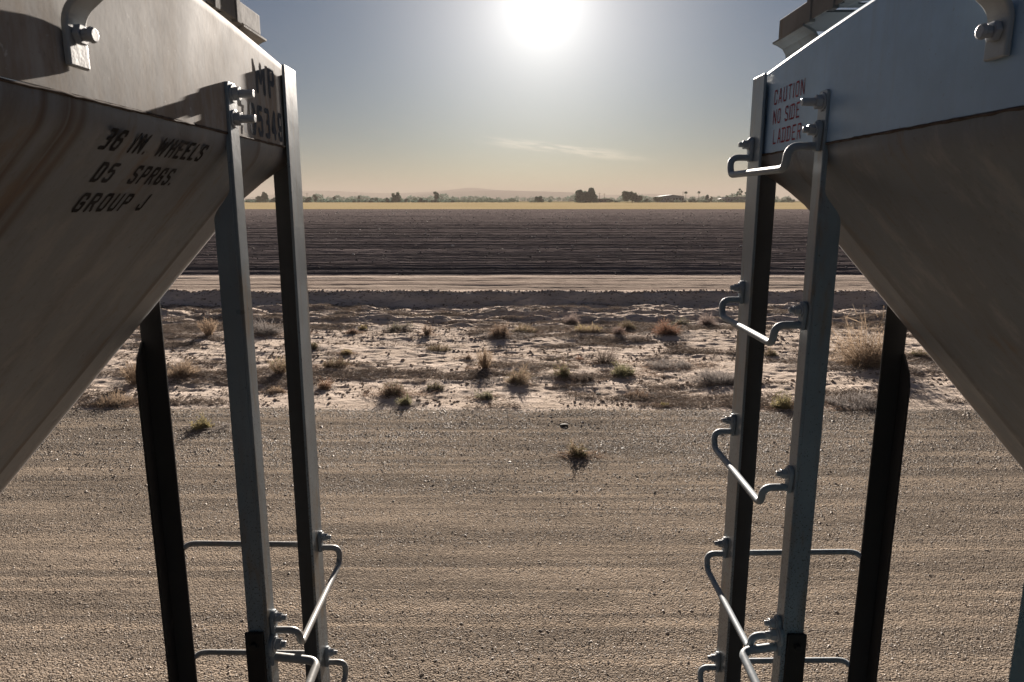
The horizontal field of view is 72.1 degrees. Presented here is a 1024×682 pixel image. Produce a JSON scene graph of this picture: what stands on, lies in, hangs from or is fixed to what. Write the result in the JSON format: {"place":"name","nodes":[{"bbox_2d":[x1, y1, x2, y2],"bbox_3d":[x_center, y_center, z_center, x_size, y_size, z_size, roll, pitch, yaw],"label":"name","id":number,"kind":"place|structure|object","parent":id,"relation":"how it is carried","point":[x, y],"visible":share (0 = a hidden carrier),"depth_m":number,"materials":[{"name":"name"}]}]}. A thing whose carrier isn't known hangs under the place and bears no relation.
{"place":"outdoors","nodes":[
{"label":"outdoors","id":0,"kind":"place"},
{"bbox_2d":[2,0,868,199],"label":"sky","id":1,"kind":"structure","parent":0,"point":[610,97],"materials":[{"name":"blue"}]},
{"bbox_2d":[401,190,616,199],"bbox_3d":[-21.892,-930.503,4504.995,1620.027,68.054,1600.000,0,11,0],"label":"mountain","id":2,"kind":"structure","parent":0,"point":[500,193],"depth_m":4174.80,"materials":[{"name":"grey"}]},
{"bbox_2d":[0,404,1023,681],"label":"gravel ground","id":3,"kind":"structure","parent":0,"point":[462,583],"depth_m":6.27,"materials":[{"name":"gravel"}]},
{"bbox_2d":[0,0,347,681],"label":"hopper car","id":4,"kind":"object","parent":3,"relation":"on","point":[147,147],"visible":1,"depth_m":1.69,"materials":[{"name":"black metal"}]},
{"bbox_2d":[179,412,231,431],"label":"shrub","id":5,"kind":"object","parent":3,"relation":"on","point":[202,424],"visible":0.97,"depth_m":9.70,"materials":[{"name":"green plant"}]},
{"bbox_2d":[550,439,604,459],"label":"weed","id":6,"kind":"object","parent":3,"relation":"on","point":[577,452],"visible":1,"depth_m":8.66,"materials":[{"name":"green plant"}]},
{"bbox_2d":[698,0,1023,681],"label":"hopper car","id":7,"kind":"object","parent":3,"relation":"on","point":[889,134],"visible":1,"depth_m":1.75,"materials":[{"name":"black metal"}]},
{"bbox_2d":[244,188,798,200],"bbox_3d":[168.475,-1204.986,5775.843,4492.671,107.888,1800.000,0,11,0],"label":"mountain","id":8,"kind":"structure","parent":0,"point":[331,194],"depth_m":5494.68,"materials":[{"name":"grey stone"}]},
{"bbox_2d":[181,209,862,275],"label":"plowed field","id":9,"kind":"structure","parent":0,"point":[496,236],"depth_m":46.85,"materials":[{"name":"soil"}]},
{"bbox_2d":[191,234,852,274],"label":"soil lumps","id":10,"kind":"object","parent":9,"relation":"on","point":[508,255],"visible":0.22,"depth_m":38.34,"materials":[{"name":"brown soil"}]},
{"bbox_2d":[206,210,838,256],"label":"pale clods","id":11,"kind":"object","parent":9,"relation":"on","point":[530,223],"visible":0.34,"depth_m":100.32,"materials":[{"name":"brown soil"}]},
{"bbox_2d":[169,275,874,291],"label":"dirt road","id":12,"kind":"structure","parent":0,"point":[272,283],"depth_m":24.59,"materials":[{"name":"beige soil"}]},
{"bbox_2d":[71,290,973,410],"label":"sand ground","id":13,"kind":"structure","parent":0,"point":[503,300],"depth_m":15.07,"materials":[{"name":"beige sand"}]},
{"bbox_2d":[81,389,138,408],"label":"shrub","id":14,"kind":"object","parent":13,"relation":"on","point":[114,402],"visible":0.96,"depth_m":10.88,"materials":[{"name":"brown plant"}]},
{"bbox_2d":[108,360,136,386],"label":"shrub","id":15,"kind":"object","parent":13,"relation":"on","point":[130,375],"visible":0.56,"depth_m":11.97,"materials":[{"name":"brown plant"}]},
{"bbox_2d":[166,354,208,379],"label":"shrub","id":16,"kind":"object","parent":13,"relation":"on","point":[184,371],"visible":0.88,"depth_m":12.47,"materials":[{"name":"brown plant"}]},
{"bbox_2d":[191,315,223,336],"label":"shrub","id":17,"kind":"object","parent":13,"relation":"on","point":[210,330],"visible":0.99,"depth_m":16.29,"materials":[{"name":"beige plant"}]},
{"bbox_2d":[260,386,286,393],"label":"shrub","id":18,"kind":"object","parent":13,"relation":"on","point":[279,389],"visible":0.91,"depth_m":11.64,"materials":[{"name":"brown plant"}]},
{"bbox_2d":[263,352,285,375],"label":"shrub","id":19,"kind":"object","parent":13,"relation":"on","point":[278,368],"visible":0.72,"depth_m":12.69,"materials":[{"name":"beige plant"}]},
{"bbox_2d":[253,313,320,337],"bbox_3d":[-5.487,-0.392,16.570,2.210,0.546,1.110,0,11,0],"label":"shrub","id":20,"kind":"object","parent":13,"relation":"on","point":[265,330],"visible":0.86,"depth_m":16.48,"materials":[{"name":"brown plant"}]},
{"bbox_2d":[311,342,330,349],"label":"shrub","id":21,"kind":"object","parent":13,"relation":"on","point":[315,346],"visible":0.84,"depth_m":14.79,"materials":[{"name":"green plant"}]},
{"bbox_2d":[313,375,336,389],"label":"shrub","id":22,"kind":"object","parent":13,"relation":"on","point":[325,385],"visible":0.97,"depth_m":11.78,"materials":[{"name":"brown plant"}]},
{"bbox_2d":[312,355,359,368],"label":"shrub","id":23,"kind":"object","parent":13,"relation":"on","point":[331,363],"visible":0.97,"depth_m":13.31,"materials":[{"name":"brown plant"}]},
{"bbox_2d":[332,348,357,355],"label":"shrub","id":24,"kind":"object","parent":13,"relation":"on","point":[346,352],"visible":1,"depth_m":14.36,"materials":[{"name":"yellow plant"}]},
{"bbox_2d":[343,327,366,333],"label":"shrub","id":25,"kind":"object","parent":13,"relation":"on","point":[351,331],"visible":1,"depth_m":16.63,"materials":[{"name":"brown plant"}]},
{"bbox_2d":[353,324,376,329],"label":"shrub","id":26,"kind":"object","parent":13,"relation":"on","point":[362,327],"visible":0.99,"depth_m":17.22,"materials":[{"name":"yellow plant"}]},
{"bbox_2d":[365,321,419,331],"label":"shrub","id":27,"kind":"object","parent":13,"relation":"on","point":[394,326],"visible":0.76,"depth_m":17.12,"materials":[{"name":"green plant"}]},
{"bbox_2d":[358,375,434,398],"bbox_3d":[-1.813,0.739,11.340,1.458,0.308,0.762,0,11,0],"label":"shrub","id":28,"kind":"object","parent":13,"relation":"on","point":[392,391],"visible":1,"depth_m":11.32,"materials":[{"name":"green plant"}]},
{"bbox_2d":[392,391,421,406],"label":"shrub","id":29,"kind":"object","parent":13,"relation":"on","point":[407,401],"visible":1,"depth_m":10.82,"materials":[{"name":"green plant"}]},
{"bbox_2d":[418,324,439,335],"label":"shrub","id":30,"kind":"object","parent":13,"relation":"on","point":[428,331],"visible":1,"depth_m":16.37,"materials":[{"name":"brown plant"}]},
{"bbox_2d":[413,381,453,391],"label":"shrub","id":31,"kind":"object","parent":13,"relation":"on","point":[436,387],"visible":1,"depth_m":11.66,"materials":[{"name":"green plant"}]},
{"bbox_2d":[413,344,457,351],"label":"shrub","id":32,"kind":"object","parent":13,"relation":"on","point":[434,348],"visible":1,"depth_m":14.86,"materials":[{"name":"brown plant"}]},
{"bbox_2d":[455,351,476,359],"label":"shrub","id":33,"kind":"object","parent":13,"relation":"on","point":[468,357],"visible":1,"depth_m":13.90,"materials":[{"name":"brown plant"}]},
{"bbox_2d":[461,344,500,369],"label":"shrub","id":34,"kind":"object","parent":13,"relation":"on","point":[484,362],"visible":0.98,"depth_m":13.02,"materials":[{"name":"brown plant"}]},
{"bbox_2d":[461,389,520,401],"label":"shrub","id":35,"kind":"object","parent":13,"relation":"on","point":[483,396],"visible":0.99,"depth_m":11.22,"materials":[{"name":"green plant"}]},
{"bbox_2d":[477,319,533,337],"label":"shrub","id":36,"kind":"object","parent":13,"relation":"on","point":[500,332],"visible":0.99,"depth_m":16.14,"materials":[{"name":"brown plant"}]},
{"bbox_2d":[474,364,548,386],"bbox_3d":[-0.035,0.543,12.065,1.372,0.386,0.789,0,11,0],"label":"shrub","id":37,"kind":"object","parent":13,"relation":"on","point":[517,379],"visible":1,"depth_m":12.02,"materials":[{"name":"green plant"}]},
{"bbox_2d":[73,302,965,408],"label":"twig litter","id":38,"kind":"object","parent":13,"relation":"on","point":[598,340],"visible":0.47,"depth_m":13.72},
{"bbox_2d":[160,289,882,309],"bbox_3d":[-0.005,-1.226,21.348,40.020,0.576,1.899,0,11,0],"label":"crumbled crust","id":39,"kind":"object","parent":13,"relation":"on","point":[262,291],"visible":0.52,"depth_m":21.75,"materials":[{"name":"soil"}]},
{"bbox_2d":[83,300,960,405],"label":"clods","id":40,"kind":"object","parent":13,"relation":"on","point":[417,400],"visible":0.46,"depth_m":14.20,"materials":[{"name":"soil"}]},
{"bbox_2d":[508,323,549,333],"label":"shrub","id":41,"kind":"object","parent":13,"relation":"on","point":[523,329],"visible":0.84,"depth_m":16.87,"materials":[{"name":"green plant"}]},
{"bbox_2d":[540,308,588,324],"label":"shrub","id":42,"kind":"object","parent":13,"relation":"on","point":[572,320],"visible":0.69,"depth_m":18.25,"materials":[{"name":"brown plant"}]},
{"bbox_2d":[545,356,587,378],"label":"shrub","id":43,"kind":"object","parent":13,"relation":"on","point":[563,370],"visible":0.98,"depth_m":12.48,"materials":[{"name":"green plant"}]},
{"bbox_2d":[552,368,608,382],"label":"shrub","id":44,"kind":"object","parent":13,"relation":"on","point":[582,379],"visible":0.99,"depth_m":12.27,"materials":[{"name":"plant"}]},
{"bbox_2d":[560,322,609,333],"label":"shrub","id":45,"kind":"object","parent":13,"relation":"on","point":[580,328],"visible":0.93,"depth_m":16.75,"materials":[{"name":"yellow plant"}]},
{"bbox_2d":[569,341,633,365],"bbox_3d":[1.779,0.220,13.616,1.392,0.449,0.716,0,11,0],"label":"shrub","id":46,"kind":"object","parent":13,"relation":"on","point":[602,359],"visible":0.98,"depth_m":13.62,"materials":[{"name":"brown plant"}]},
{"bbox_2d":[610,325,633,334],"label":"shrub","id":47,"kind":"object","parent":13,"relation":"on","point":[619,330],"visible":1,"depth_m":16.45,"materials":[{"name":"brown plant"}]},
{"bbox_2d":[612,317,646,328],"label":"shrub","id":48,"kind":"object","parent":13,"relation":"on","point":[627,325],"visible":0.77,"depth_m":17.23,"materials":[{"name":"brown plant"}]},
{"bbox_2d":[597,360,665,377],"bbox_3d":[2.165,0.489,12.747,1.313,0.287,0.756,0,11,0],"label":"shrub","id":49,"kind":"object","parent":13,"relation":"on","point":[621,371],"visible":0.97,"depth_m":12.67,"materials":[{"name":"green plant"}]},
{"bbox_2d":[606,387,663,400],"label":"shrub","id":50,"kind":"object","parent":13,"relation":"on","point":[638,394],"visible":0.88,"depth_m":11.35,"materials":[{"name":"brown plant"}]},
{"bbox_2d":[650,402,674,407],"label":"shrub","id":51,"kind":"object","parent":13,"relation":"on","point":[663,404],"visible":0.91,"depth_m":10.80,"materials":[{"name":"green plant"}]},
{"bbox_2d":[635,316,701,336],"bbox_3d":[3.722,-0.377,16.467,1.662,0.497,0.915,0,11,0],"label":"shrub","id":52,"kind":"object","parent":13,"relation":"on","point":[663,329],"visible":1,"depth_m":16.44,"materials":[{"name":"brown plant"}]},
{"bbox_2d":[629,357,716,370],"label":"shrub","id":53,"kind":"object","parent":13,"relation":"on","point":[665,363],"visible":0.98,"depth_m":13.36,"materials":[{"name":"plant"}]},
{"bbox_2d":[667,316,692,324],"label":"shrub","id":54,"kind":"object","parent":13,"relation":"on","point":[682,322],"visible":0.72,"depth_m":18.00,"materials":[{"name":"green plant"}]},
{"bbox_2d":[676,367,733,383],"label":"shrub","id":55,"kind":"object","parent":13,"relation":"on","point":[721,376],"visible":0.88,"depth_m":12.22,"materials":[{"name":"grey plant"}]},
{"bbox_2d":[684,309,725,325],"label":"shrub","id":56,"kind":"object","parent":13,"relation":"on","point":[703,321],"visible":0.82,"depth_m":17.80,"materials":[{"name":"brown plant"}]},
{"bbox_2d":[764,346,789,356],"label":"shrub","id":57,"kind":"object","parent":13,"relation":"on","point":[772,353],"visible":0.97,"depth_m":14.29,"materials":[{"name":"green plant"}]},
{"bbox_2d":[761,388,793,410],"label":"shrub","id":58,"kind":"object","parent":13,"relation":"on","point":[784,403],"visible":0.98,"depth_m":10.68,"materials":[{"name":"green plant"}]},
{"bbox_2d":[793,386,876,411],"bbox_3d":[5.216,0.874,10.844,1.765,0.300,1.005,0,11,0],"label":"shrub","id":59,"kind":"object","parent":13,"relation":"on","point":[868,406],"visible":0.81,"depth_m":10.80,"materials":[{"name":"plant"}]},
{"bbox_2d":[767,306,941,374],"bbox_3d":[6.421,-0.081,13.228,3.579,1.190,1.726,0,11,0],"label":"shrub","id":60,"kind":"object","parent":13,"relation":"on","point":[870,355],"visible":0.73,"depth_m":13.27,"materials":[{"name":"beige plant"}]},
{"bbox_2d":[907,349,928,357],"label":"shrub","id":61,"kind":"object","parent":13,"relation":"on","point":[921,354],"visible":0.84,"depth_m":14.14,"materials":[{"name":"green plant"}]},
{"bbox_2d":[244,202,806,208],"bbox_3d":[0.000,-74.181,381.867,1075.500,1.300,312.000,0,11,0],"label":"stubble field","id":62,"kind":"structure","parent":0,"point":[523,205],"depth_m":333.88,"materials":[{"name":"plant"}]},
{"bbox_2d":[255,196,262,202],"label":"broadleaf tree","id":63,"kind":"object","parent":62,"relation":"on","point":[258,199],"visible":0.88,"depth_m":504.07,"materials":[{"name":"green plant"}]},
{"bbox_2d":[260,192,268,202],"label":"broadleaf tree","id":64,"kind":"object","parent":62,"relation":"on","point":[264,196],"visible":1,"depth_m":498.68,"materials":[{"name":"green plant"}]},
{"bbox_2d":[244,199,454,201],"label":"hedgerow","id":65,"kind":"object","parent":62,"relation":"on","point":[366,200],"visible":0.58,"depth_m":516.93,"materials":[{"name":"green plant"}]},
{"bbox_2d":[391,192,400,201],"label":"broadleaf tree","id":66,"kind":"object","parent":62,"relation":"on","point":[396,197],"visible":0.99,"depth_m":508.82,"materials":[{"name":"green plant"}]},
{"bbox_2d":[433,191,439,198],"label":"broadleaf tree","id":67,"kind":"object","parent":62,"relation":"on","point":[436,196],"visible":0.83,"depth_m":528.37,"materials":[{"name":"green plant"}]},
{"bbox_2d":[534,196,543,201],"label":"bushy tree","id":68,"kind":"object","parent":62,"relation":"on","point":[539,199],"visible":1,"depth_m":502.46,"materials":[{"name":"green plant"}]},
{"bbox_2d":[574,187,597,202],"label":"broadleaf tree","id":69,"kind":"object","parent":62,"relation":"on","point":[588,196],"visible":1,"depth_m":486.77,"materials":[{"name":"green plant"}]},
{"bbox_2d":[597,199,609,201],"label":"shed","id":70,"kind":"structure","parent":62,"relation":"on","point":[602,200],"depth_m":519.67,"materials":[{"name":"black"}]},
{"bbox_2d":[450,199,791,201],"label":"field scrub","id":71,"kind":"object","parent":62,"relation":"on","point":[706,200],"visible":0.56,"depth_m":516.71,"materials":[{"name":"green plant"}]},
{"bbox_2d":[621,191,642,202],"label":"broadleaf tree","id":72,"kind":"object","parent":62,"relation":"on","point":[628,196],"visible":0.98,"depth_m":491.87,"materials":[{"name":"green plant"}]},
{"bbox_2d":[653,196,662,201],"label":"building","id":73,"kind":"structure","parent":62,"relation":"on","point":[657,199],"depth_m":518.01,"materials":[{"name":"grey"}]},
{"bbox_2d":[494,197,561,200],"bbox_3d":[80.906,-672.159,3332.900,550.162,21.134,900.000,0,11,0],"label":"mountain","id":74,"kind":"structure","parent":0,"point":[503,198],"depth_m":3246.39,"materials":[{"name":"grey stone"}]},
{"bbox_2d":[515,201,799,201],"bbox_3d":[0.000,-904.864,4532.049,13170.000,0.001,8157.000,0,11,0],"label":"scrub plain","id":75,"kind":"structure","parent":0,"point":[613,201],"depth_m":964.81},
{"bbox_2d":[303,197,518,201],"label":"orchard rows","id":76,"kind":"object","parent":75,"relation":"on","point":[492,199],"visible":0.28,"depth_m":618.91,"materials":[{"name":"green plant"}]},
{"bbox_2d":[303,193,791,200],"bbox_3d":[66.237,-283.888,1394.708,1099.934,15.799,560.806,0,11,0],"label":"distant wood","id":77,"kind":"object","parent":75,"relation":"on","point":[568,198],"visible":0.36,"depth_m":1236.74,"materials":[{"name":"green plant"}]},
{"bbox_2d":[655,195,683,201],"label":"warehouse","id":78,"kind":"structure","parent":75,"relation":"on","point":[667,198],"depth_m":534.08,"materials":[{"name":"metal"}]},
{"bbox_2d":[722,197,745,201],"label":"house","id":79,"kind":"structure","parent":75,"relation":"on","point":[729,199],"depth_m":529.28,"materials":[{"name":"metal"}]}
]}

